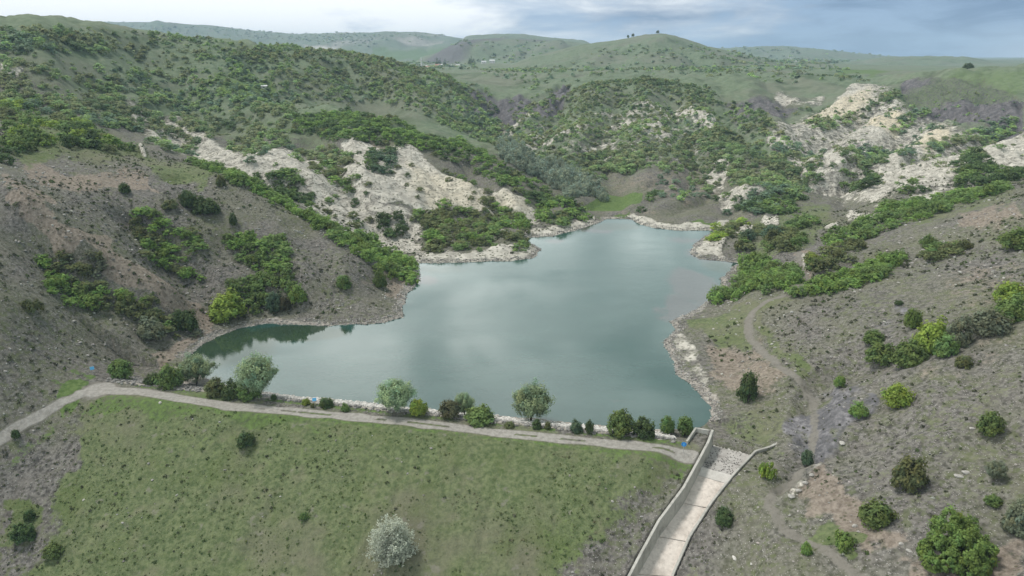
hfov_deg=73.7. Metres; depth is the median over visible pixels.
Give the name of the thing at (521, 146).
grove willow
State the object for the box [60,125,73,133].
shrub
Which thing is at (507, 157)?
grove willow
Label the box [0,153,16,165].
shrub
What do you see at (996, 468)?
bush
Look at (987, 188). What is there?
shrub
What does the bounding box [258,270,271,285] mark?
shrub
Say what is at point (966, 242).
shrub
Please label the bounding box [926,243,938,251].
shrub
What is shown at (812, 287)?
shrub
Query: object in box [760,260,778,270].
shrub
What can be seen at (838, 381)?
bush
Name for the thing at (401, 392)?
willow tree
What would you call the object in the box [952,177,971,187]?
shrub
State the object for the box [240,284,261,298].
shrub
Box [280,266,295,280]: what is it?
shrub
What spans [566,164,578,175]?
grove willow
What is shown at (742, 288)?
shrub
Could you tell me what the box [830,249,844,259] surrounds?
shrub
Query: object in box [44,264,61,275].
shrub
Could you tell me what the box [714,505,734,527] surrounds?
bush
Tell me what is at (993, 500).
bush
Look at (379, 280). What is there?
bush
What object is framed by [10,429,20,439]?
bush
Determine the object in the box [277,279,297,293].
shrub
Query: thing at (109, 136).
shrub
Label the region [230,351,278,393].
willow tree
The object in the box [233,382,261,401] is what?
bush
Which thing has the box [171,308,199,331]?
bush
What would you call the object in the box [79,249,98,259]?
shrub
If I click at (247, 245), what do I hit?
shrub
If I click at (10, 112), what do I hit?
shrub
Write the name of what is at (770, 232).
shrub
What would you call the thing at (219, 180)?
bush
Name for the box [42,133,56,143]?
shrub
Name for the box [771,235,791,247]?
shrub
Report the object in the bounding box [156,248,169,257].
shrub
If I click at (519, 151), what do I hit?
grove willow
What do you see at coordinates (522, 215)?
shrub
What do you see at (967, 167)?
shrub
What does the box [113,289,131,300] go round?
shrub
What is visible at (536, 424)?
bush
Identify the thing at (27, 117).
shrub
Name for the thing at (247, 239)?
shrub
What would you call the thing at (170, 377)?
bush
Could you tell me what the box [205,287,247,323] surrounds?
bush
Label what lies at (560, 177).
grove willow
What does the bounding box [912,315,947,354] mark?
bush
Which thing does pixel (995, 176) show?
shrub
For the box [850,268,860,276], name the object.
shrub
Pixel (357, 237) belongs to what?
shrub
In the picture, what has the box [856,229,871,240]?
shrub
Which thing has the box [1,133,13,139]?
shrub
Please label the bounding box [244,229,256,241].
shrub
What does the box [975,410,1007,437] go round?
bush
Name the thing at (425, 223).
shrub
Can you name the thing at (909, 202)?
shrub
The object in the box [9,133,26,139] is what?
shrub
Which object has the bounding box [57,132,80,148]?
shrub
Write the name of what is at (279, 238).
shrub
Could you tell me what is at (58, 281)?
shrub
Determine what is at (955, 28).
sky
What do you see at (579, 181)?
grove willow
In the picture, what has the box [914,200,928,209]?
shrub
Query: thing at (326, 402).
bush
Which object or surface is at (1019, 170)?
shrub
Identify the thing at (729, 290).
shrub
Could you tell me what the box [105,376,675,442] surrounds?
rubble
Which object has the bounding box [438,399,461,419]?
bush
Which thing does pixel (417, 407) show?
bush
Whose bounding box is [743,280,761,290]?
shrub
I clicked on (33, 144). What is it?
shrub
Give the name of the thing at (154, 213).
shrub
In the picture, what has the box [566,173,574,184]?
grove willow
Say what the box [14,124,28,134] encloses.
shrub
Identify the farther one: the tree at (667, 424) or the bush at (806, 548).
the tree at (667, 424)
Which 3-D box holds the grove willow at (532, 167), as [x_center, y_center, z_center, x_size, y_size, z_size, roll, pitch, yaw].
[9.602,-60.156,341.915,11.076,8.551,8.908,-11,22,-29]
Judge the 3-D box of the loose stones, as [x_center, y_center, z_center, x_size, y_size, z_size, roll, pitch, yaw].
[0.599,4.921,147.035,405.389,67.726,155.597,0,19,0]
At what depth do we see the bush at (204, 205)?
197.53 m
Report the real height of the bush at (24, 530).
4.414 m
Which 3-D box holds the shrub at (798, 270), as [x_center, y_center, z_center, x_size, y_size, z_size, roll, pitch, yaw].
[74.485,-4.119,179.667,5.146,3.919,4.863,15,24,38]
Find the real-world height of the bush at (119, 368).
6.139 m
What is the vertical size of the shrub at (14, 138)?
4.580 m
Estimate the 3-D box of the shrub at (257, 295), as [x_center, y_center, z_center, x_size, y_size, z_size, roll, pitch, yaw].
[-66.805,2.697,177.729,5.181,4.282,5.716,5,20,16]
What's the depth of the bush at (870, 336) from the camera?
132.29 m
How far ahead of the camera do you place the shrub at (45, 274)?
152.94 m
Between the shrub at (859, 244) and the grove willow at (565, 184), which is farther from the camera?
the grove willow at (565, 184)
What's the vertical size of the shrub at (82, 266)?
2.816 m
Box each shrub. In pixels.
[0,106,12,117]
[0,118,20,129]
[0,138,11,147]
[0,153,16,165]
[1,107,21,116]
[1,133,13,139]
[5,135,21,147]
[7,127,17,135]
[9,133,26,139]
[11,137,30,149]
[12,126,32,137]
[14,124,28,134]
[21,114,33,123]
[23,141,39,150]
[24,132,41,143]
[28,123,46,132]
[29,126,42,131]
[31,114,45,123]
[33,132,55,145]
[41,278,57,288]
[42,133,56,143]
[43,269,59,278]
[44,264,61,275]
[45,276,61,287]
[53,248,71,259]
[54,272,70,284]
[56,280,69,288]
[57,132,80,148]
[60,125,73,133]
[68,128,86,137]
[71,283,89,296]
[72,126,88,135]
[75,263,94,275]
[77,293,102,310]
[78,132,95,142]
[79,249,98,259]
[79,264,92,276]
[80,121,93,128]
[86,128,99,139]
[89,139,105,149]
[89,251,104,260]
[89,297,113,311]
[95,258,108,269]
[100,134,120,145]
[102,294,112,301]
[107,136,122,147]
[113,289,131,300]
[113,303,126,314]
[114,301,126,311]
[120,293,134,304]
[122,291,136,301]
[124,305,137,317]
[128,217,141,228]
[130,226,147,235]
[133,310,148,322]
[134,299,150,311]
[138,295,149,305]
[139,237,156,249]
[145,208,161,219]
[146,307,164,317]
[147,311,165,322]
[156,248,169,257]
[156,258,167,266]
[180,229,194,239]
[220,232,233,243]
[224,276,237,287]
[225,282,242,293]
[233,236,247,248]
[234,173,248,186]
[235,276,250,288]
[240,235,251,246]
[240,243,255,254]
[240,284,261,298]
[243,252,259,266]
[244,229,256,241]
[246,290,264,307]
[247,176,265,185]
[248,303,263,314]
[251,184,263,194]
[251,269,266,282]
[255,246,270,254]
[255,251,266,260]
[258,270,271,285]
[259,256,269,267]
[263,239,276,248]
[264,274,280,287]
[265,259,282,267]
[265,263,281,276]
[269,248,280,258]
[272,234,285,245]
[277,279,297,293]
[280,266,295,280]
[291,176,304,184]
[296,208,312,218]
[298,195,314,204]
[300,192,314,198]
[306,216,316,223]
[310,216,327,230]
[327,222,339,229]
[349,245,360,255]
[350,234,364,243]
[356,230,367,240]
[357,241,369,249]
[359,249,373,261]
[360,244,372,251]
[367,231,380,240]
[371,261,385,273]
[374,211,389,222]
[374,218,390,228]
[377,247,387,255]
[386,261,396,272]
[387,268,398,279]
[393,209,404,220]
[394,224,409,235]
[406,259,418,269]
[419,219,432,229]
[426,229,439,239]
[428,237,442,244]
[439,211,455,218]
[444,217,456,226]
[452,229,464,239]
[465,230,479,240]
[474,237,489,245]
[499,228,511,237]
[513,212,526,222]
[519,219,530,229]
[705,289,723,302]
[710,285,722,294]
[718,289,731,299]
[722,287,734,297]
[730,290,741,301]
[732,239,746,251]
[733,282,743,292]
[735,253,753,263]
[737,261,755,271]
[737,284,749,295]
[739,228,757,240]
[739,276,758,285]
[743,271,754,276]
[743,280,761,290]
[748,252,760,259]
[748,274,767,286]
[751,252,769,266]
[754,259,768,267]
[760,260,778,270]
[760,274,777,285]
[760,284,772,294]
[763,224,785,233]
[763,276,775,286]
[764,228,779,241]
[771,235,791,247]
[773,278,791,289]
[775,278,791,288]
[776,237,793,251]
[776,272,784,279]
[778,262,787,268]
[783,265,805,277]
[785,261,802,272]
[785,270,805,284]
[786,226,798,232]
[788,271,802,284]
[788,285,807,296]
[789,236,802,247]
[796,231,808,241]
[802,278,821,285]
[804,252,818,261]
[804,257,820,270]
[805,284,815,296]
[808,258,829,273]
[811,277,831,291]
[814,274,831,282]
[819,233,829,241]
[822,282,837,294]
[823,255,835,267]
[825,257,842,270]
[825,271,840,278]
[826,224,842,233]
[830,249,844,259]
[832,270,842,280]
[835,281,848,291]
[837,230,851,240]
[838,266,849,275]
[843,236,853,244]
[846,221,860,230]
[848,237,865,248]
[848,239,868,251]
[849,181,858,191]
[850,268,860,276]
[854,214,869,221]
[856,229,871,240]
[857,273,870,283]
[858,265,874,279]
[859,179,874,188]
[873,266,888,278]
[875,201,892,210]
[875,251,890,261]
[876,253,888,263]
[878,210,895,221]
[878,264,894,276]
[884,253,899,267]
[888,201,903,211]
[889,256,904,265]
[904,199,920,208]
[904,206,915,216]
[911,204,926,213]
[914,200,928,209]
[923,251,941,262]
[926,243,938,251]
[927,201,951,214]
[938,243,952,253]
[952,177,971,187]
[955,238,973,251]
[959,165,977,174]
[968,146,986,154]
[968,175,986,185]
[979,183,997,195]
[982,160,998,168]
[986,183,1004,194]
[990,171,1010,180]
[999,168,1013,179]
[1005,170,1021,180]
[1011,167,1023,177]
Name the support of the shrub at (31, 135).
on the terrain at (488, 466)
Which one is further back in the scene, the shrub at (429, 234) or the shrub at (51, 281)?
the shrub at (429, 234)
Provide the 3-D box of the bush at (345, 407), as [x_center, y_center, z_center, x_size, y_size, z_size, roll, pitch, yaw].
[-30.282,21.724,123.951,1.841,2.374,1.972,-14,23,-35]
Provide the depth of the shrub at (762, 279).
175.41 m
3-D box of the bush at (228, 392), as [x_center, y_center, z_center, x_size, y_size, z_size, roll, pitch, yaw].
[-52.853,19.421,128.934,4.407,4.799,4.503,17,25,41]
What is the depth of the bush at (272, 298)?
175.20 m
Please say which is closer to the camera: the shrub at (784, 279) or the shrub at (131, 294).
the shrub at (131, 294)
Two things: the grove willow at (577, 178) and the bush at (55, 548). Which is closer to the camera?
the bush at (55, 548)
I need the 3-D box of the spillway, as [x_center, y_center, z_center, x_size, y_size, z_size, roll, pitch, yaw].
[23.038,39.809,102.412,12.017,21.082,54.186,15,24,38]
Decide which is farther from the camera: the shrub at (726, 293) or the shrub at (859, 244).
the shrub at (859, 244)
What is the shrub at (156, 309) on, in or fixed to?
on the terrain at (488, 466)
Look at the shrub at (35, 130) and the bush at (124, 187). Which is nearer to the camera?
the bush at (124, 187)
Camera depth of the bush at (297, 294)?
176.38 m
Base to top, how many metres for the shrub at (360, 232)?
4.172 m
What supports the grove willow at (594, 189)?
on the terrain at (488, 466)
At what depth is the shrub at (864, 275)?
159.84 m
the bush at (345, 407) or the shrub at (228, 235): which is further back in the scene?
the shrub at (228, 235)
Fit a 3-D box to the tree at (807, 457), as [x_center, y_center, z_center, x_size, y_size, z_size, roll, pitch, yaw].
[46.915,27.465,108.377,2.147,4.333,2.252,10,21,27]
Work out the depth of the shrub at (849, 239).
200.43 m
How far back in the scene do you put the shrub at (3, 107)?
273.39 m
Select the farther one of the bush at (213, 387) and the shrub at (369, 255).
the shrub at (369, 255)
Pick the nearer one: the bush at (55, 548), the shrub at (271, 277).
the bush at (55, 548)
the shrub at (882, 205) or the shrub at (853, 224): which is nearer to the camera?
the shrub at (853, 224)
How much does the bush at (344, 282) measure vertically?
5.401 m
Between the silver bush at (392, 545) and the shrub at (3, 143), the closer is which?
the silver bush at (392, 545)
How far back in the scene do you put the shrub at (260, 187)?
216.99 m
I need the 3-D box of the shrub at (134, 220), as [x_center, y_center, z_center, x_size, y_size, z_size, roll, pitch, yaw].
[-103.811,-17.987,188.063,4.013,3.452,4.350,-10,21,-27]
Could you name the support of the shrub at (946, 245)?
on the terrain at (488, 466)
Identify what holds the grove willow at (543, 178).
on the terrain at (488, 466)
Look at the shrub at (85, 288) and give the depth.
153.30 m
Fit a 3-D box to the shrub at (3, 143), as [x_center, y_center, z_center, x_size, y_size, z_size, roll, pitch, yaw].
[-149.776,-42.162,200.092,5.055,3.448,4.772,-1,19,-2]
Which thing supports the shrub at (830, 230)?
on the terrain at (488, 466)
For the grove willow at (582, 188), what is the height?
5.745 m
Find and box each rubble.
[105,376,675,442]
[174,216,742,420]
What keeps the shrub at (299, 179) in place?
on the terrain at (488, 466)
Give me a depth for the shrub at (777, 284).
169.65 m
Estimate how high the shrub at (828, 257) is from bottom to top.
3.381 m
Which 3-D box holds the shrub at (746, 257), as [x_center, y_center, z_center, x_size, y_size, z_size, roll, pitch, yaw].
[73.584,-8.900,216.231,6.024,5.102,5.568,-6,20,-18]
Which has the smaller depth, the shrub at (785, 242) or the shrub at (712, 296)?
the shrub at (712, 296)
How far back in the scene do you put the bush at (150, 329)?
153.83 m
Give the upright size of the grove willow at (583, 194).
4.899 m
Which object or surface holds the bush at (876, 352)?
on the terrain at (488, 466)
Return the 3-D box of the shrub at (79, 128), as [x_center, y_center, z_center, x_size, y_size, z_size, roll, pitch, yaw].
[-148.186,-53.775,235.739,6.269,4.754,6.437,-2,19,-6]
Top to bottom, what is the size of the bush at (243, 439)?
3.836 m
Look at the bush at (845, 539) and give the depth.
88.54 m
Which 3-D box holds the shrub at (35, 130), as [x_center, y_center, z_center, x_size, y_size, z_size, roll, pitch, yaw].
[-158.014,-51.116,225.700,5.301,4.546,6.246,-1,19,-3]
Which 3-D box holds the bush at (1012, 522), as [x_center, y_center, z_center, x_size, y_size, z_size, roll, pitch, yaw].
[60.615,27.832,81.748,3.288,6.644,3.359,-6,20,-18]
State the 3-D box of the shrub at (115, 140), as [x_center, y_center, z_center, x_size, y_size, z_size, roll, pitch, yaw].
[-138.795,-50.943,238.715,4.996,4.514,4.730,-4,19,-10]
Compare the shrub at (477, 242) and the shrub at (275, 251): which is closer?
the shrub at (275, 251)
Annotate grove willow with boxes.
[494,140,504,148]
[496,147,506,157]
[500,146,510,157]
[504,154,514,163]
[510,148,520,158]
[511,149,524,160]
[515,140,528,151]
[515,160,526,170]
[524,147,534,156]
[524,159,542,174]
[526,154,538,163]
[526,162,535,175]
[528,156,545,165]
[534,162,545,176]
[535,159,546,172]
[539,170,550,181]
[543,171,559,185]
[545,153,554,164]
[550,168,565,183]
[550,181,560,188]
[556,178,564,190]
[557,165,573,177]
[560,185,574,198]
[562,181,573,191]
[562,185,577,195]
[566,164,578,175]
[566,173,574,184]
[570,167,587,182]
[570,189,579,197]
[571,184,581,196]
[573,174,583,183]
[574,180,587,188]
[577,186,587,194]
[580,187,589,196]
[581,171,596,186]
[583,181,596,196]
[585,172,602,187]
[586,177,594,190]
[591,186,609,201]
[595,184,607,197]
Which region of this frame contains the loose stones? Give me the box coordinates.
[0,146,1023,575]
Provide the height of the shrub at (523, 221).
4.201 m
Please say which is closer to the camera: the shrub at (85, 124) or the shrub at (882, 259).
the shrub at (882, 259)
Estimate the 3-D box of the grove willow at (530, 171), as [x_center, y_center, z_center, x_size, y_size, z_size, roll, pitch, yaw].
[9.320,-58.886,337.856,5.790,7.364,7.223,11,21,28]
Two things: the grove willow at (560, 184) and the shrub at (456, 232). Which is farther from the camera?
the grove willow at (560, 184)
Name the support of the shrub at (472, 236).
on the terrain at (488, 466)
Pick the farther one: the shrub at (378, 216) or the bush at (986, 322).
the shrub at (378, 216)
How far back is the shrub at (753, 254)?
212.81 m
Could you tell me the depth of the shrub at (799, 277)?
171.07 m
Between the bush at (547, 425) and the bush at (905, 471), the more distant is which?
the bush at (547, 425)
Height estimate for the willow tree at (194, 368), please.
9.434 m
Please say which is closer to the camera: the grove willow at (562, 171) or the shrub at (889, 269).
the shrub at (889, 269)
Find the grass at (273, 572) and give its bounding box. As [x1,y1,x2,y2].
[1,400,714,575]
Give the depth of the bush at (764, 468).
105.90 m
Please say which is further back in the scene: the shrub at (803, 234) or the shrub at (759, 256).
the shrub at (803, 234)
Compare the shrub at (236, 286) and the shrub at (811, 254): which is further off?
the shrub at (811, 254)
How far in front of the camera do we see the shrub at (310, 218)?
210.55 m
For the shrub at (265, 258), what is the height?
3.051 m
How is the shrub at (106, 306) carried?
on the terrain at (488, 466)
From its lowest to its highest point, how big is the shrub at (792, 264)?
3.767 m
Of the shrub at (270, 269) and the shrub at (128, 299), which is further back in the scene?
the shrub at (270, 269)
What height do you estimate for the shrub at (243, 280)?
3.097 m
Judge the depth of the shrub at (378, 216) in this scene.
257.45 m
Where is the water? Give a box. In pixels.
[190,219,736,428]
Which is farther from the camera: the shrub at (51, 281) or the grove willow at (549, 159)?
the grove willow at (549, 159)
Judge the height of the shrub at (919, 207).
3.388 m
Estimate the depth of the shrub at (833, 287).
157.57 m
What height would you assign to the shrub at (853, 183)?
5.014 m
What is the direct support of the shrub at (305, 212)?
on the terrain at (488, 466)
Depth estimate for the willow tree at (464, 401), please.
123.94 m
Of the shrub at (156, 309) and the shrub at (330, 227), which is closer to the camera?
the shrub at (156, 309)
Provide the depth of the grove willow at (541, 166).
355.03 m
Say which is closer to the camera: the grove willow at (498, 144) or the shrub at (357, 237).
the shrub at (357, 237)
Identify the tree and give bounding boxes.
[176,351,220,383]
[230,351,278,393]
[373,376,417,411]
[454,392,475,414]
[511,377,556,420]
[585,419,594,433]
[659,415,675,434]
[677,414,694,436]
[801,449,814,466]
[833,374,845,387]
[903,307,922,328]
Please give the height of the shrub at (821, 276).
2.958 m
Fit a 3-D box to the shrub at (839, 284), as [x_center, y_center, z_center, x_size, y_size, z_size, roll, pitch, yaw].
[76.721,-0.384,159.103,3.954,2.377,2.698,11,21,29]
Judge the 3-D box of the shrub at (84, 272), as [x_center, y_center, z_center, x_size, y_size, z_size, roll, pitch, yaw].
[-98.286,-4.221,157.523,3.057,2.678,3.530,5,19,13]
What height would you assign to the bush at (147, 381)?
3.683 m
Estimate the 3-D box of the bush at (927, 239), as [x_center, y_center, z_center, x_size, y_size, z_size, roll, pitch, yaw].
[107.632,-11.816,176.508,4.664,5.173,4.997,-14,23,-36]
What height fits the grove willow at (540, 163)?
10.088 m
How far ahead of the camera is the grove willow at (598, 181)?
332.18 m
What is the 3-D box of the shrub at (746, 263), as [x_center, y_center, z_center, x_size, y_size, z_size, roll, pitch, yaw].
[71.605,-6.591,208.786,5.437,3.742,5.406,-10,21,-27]
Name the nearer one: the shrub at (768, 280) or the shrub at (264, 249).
the shrub at (768, 280)
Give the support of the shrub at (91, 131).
on the terrain at (488, 466)
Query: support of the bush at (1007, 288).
on the terrain at (488, 466)
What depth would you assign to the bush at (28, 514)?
111.37 m
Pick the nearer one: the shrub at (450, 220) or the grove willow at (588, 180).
the shrub at (450, 220)
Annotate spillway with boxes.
[628,427,776,575]
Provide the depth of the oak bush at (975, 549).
79.88 m
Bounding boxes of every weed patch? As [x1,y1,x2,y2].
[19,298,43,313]
[297,512,309,522]
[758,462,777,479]
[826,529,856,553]
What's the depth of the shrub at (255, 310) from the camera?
174.73 m
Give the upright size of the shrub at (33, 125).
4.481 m
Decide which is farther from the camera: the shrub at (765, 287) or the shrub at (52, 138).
the shrub at (52, 138)
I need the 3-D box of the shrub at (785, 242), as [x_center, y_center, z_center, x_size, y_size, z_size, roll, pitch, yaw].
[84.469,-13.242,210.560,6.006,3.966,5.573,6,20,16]
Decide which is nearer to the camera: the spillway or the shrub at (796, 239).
the spillway
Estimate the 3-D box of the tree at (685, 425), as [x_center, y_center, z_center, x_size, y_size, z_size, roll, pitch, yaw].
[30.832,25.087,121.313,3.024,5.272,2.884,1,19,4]
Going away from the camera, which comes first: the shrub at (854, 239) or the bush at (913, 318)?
the bush at (913, 318)
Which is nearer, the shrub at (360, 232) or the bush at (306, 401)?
the bush at (306, 401)
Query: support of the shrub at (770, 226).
on the terrain at (488, 466)
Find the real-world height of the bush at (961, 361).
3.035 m
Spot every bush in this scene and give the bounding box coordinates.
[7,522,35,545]
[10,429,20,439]
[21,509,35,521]
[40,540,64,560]
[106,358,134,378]
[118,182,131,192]
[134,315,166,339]
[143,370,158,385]
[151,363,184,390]
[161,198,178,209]
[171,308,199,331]
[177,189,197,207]
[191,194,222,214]
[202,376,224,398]
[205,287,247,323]
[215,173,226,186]
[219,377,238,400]
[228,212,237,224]
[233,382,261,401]
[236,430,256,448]
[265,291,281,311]
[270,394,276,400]
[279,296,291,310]
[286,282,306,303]
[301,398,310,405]
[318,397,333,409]
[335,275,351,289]
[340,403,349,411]
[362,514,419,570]
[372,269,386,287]
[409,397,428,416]
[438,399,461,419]
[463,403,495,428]
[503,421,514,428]
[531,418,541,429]
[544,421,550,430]
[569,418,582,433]
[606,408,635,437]
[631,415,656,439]
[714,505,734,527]
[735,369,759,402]
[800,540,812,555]
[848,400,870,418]
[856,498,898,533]
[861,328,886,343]
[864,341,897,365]
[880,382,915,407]
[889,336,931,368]
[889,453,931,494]
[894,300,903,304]
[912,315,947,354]
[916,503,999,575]
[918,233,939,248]
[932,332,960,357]
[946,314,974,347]
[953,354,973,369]
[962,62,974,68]
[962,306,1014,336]
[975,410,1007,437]
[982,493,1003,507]
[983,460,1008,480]
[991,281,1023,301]
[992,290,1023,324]
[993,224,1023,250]
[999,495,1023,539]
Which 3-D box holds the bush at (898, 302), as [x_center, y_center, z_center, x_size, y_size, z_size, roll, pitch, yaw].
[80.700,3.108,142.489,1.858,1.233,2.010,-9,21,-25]
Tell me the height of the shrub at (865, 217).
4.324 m
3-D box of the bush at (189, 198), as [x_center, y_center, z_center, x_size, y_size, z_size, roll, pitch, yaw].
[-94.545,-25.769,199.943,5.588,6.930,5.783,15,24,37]
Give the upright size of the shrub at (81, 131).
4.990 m
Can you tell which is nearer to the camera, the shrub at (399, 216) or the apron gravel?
the apron gravel
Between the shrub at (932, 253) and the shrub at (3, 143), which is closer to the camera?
the shrub at (932, 253)
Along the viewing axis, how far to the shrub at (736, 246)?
228.98 m
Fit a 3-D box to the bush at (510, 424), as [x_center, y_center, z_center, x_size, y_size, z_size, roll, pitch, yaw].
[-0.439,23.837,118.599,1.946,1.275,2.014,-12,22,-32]
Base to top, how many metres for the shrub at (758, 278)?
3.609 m
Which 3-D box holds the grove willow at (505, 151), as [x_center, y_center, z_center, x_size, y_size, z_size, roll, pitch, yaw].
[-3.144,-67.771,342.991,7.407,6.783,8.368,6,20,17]
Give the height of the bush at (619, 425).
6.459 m
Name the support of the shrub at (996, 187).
on the terrain at (488, 466)
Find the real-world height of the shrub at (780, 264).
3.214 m
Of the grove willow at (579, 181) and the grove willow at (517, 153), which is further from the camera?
the grove willow at (517, 153)
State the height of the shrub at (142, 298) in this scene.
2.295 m
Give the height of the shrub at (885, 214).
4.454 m
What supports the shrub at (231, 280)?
on the terrain at (488, 466)
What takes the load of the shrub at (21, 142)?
on the terrain at (488, 466)
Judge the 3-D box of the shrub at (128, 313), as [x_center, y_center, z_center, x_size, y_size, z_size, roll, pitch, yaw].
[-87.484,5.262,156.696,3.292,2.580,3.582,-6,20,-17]
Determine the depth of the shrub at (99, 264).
158.98 m
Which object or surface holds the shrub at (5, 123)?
on the terrain at (488, 466)
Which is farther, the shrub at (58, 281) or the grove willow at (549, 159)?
the grove willow at (549, 159)
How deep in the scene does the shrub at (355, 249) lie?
198.36 m
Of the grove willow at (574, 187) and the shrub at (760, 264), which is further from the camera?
the grove willow at (574, 187)
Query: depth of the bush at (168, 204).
193.51 m
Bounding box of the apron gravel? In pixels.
[704,447,740,474]
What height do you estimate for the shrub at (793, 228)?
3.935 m
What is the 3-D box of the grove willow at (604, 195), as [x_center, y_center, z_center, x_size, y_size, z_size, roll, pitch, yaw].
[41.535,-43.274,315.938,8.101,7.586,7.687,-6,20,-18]
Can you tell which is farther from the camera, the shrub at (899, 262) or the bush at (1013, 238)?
the shrub at (899, 262)
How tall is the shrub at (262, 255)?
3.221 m
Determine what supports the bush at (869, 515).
on the terrain at (488, 466)
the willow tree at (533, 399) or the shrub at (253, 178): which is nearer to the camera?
the willow tree at (533, 399)
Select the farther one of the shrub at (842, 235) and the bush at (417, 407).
the shrub at (842, 235)
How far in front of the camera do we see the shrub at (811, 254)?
193.68 m
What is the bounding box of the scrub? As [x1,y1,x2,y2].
[0,20,1023,338]
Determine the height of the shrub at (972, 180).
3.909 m
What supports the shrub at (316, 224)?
on the terrain at (488, 466)
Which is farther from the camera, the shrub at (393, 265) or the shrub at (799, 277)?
the shrub at (393, 265)
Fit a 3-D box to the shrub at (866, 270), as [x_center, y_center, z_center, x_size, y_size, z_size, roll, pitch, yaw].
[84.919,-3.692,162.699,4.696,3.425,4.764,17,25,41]
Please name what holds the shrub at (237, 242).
on the terrain at (488, 466)
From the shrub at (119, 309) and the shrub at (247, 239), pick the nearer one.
the shrub at (119, 309)
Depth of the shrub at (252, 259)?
187.80 m
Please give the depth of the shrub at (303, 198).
252.11 m
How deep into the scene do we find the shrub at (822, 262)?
182.16 m
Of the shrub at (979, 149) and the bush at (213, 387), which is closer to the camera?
the bush at (213, 387)
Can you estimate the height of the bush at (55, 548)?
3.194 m
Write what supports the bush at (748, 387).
on the terrain at (488, 466)
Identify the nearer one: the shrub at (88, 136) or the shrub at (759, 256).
the shrub at (759, 256)
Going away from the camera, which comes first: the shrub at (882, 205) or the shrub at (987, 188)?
the shrub at (987, 188)
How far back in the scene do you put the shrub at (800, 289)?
160.32 m
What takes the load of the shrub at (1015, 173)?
on the terrain at (488, 466)
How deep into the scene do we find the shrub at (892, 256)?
166.76 m
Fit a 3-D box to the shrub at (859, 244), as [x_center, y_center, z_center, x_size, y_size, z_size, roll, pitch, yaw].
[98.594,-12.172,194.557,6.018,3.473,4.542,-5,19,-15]
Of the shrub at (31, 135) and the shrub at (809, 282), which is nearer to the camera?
the shrub at (809, 282)
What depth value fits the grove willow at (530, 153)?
379.20 m
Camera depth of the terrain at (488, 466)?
136.93 m
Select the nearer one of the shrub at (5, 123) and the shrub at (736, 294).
the shrub at (736, 294)
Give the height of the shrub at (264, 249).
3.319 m
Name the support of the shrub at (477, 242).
on the terrain at (488, 466)
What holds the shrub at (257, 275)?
on the terrain at (488, 466)
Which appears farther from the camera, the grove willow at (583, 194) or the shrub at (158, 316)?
the grove willow at (583, 194)
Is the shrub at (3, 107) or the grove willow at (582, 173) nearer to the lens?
the shrub at (3, 107)
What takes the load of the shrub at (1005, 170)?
on the terrain at (488, 466)
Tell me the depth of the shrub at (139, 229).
185.56 m
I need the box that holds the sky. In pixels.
[0,0,1023,57]
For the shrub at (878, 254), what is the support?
on the terrain at (488, 466)
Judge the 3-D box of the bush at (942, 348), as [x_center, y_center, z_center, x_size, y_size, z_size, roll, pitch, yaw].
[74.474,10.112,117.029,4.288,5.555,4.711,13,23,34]
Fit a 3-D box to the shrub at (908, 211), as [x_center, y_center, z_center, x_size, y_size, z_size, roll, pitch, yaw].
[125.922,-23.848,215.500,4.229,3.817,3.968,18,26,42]
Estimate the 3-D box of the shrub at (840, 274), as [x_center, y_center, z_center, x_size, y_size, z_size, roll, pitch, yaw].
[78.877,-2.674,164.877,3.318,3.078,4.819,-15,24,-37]
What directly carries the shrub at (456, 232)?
on the terrain at (488, 466)
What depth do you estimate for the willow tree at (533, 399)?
122.42 m
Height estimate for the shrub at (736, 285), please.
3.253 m
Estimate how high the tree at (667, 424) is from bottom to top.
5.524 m
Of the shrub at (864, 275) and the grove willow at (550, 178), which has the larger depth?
the grove willow at (550, 178)
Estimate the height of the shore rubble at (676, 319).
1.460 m
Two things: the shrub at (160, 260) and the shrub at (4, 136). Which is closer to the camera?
the shrub at (160, 260)
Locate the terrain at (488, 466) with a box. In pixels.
[0,14,1023,575]
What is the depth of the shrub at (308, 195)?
261.30 m
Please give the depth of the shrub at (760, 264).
202.26 m
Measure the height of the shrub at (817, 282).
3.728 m
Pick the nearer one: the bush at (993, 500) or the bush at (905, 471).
the bush at (993, 500)
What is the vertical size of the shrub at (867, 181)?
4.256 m
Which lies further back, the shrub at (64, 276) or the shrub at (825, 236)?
the shrub at (825, 236)
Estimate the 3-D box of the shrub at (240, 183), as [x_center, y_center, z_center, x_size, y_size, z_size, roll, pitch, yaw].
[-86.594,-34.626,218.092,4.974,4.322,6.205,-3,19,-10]
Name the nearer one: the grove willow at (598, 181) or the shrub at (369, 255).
the shrub at (369, 255)
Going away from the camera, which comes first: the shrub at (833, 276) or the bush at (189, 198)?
the shrub at (833, 276)
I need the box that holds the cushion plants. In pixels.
[0,128,1023,575]
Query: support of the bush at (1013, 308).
on the terrain at (488, 466)
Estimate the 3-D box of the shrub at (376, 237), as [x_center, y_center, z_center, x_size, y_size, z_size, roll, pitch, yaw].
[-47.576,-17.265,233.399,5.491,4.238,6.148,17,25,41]
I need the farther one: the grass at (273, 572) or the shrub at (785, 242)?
the shrub at (785, 242)
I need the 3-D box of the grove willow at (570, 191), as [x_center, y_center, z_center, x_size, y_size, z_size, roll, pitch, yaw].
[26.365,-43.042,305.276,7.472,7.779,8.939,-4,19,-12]
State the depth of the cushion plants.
160.21 m
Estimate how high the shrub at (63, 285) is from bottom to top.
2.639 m

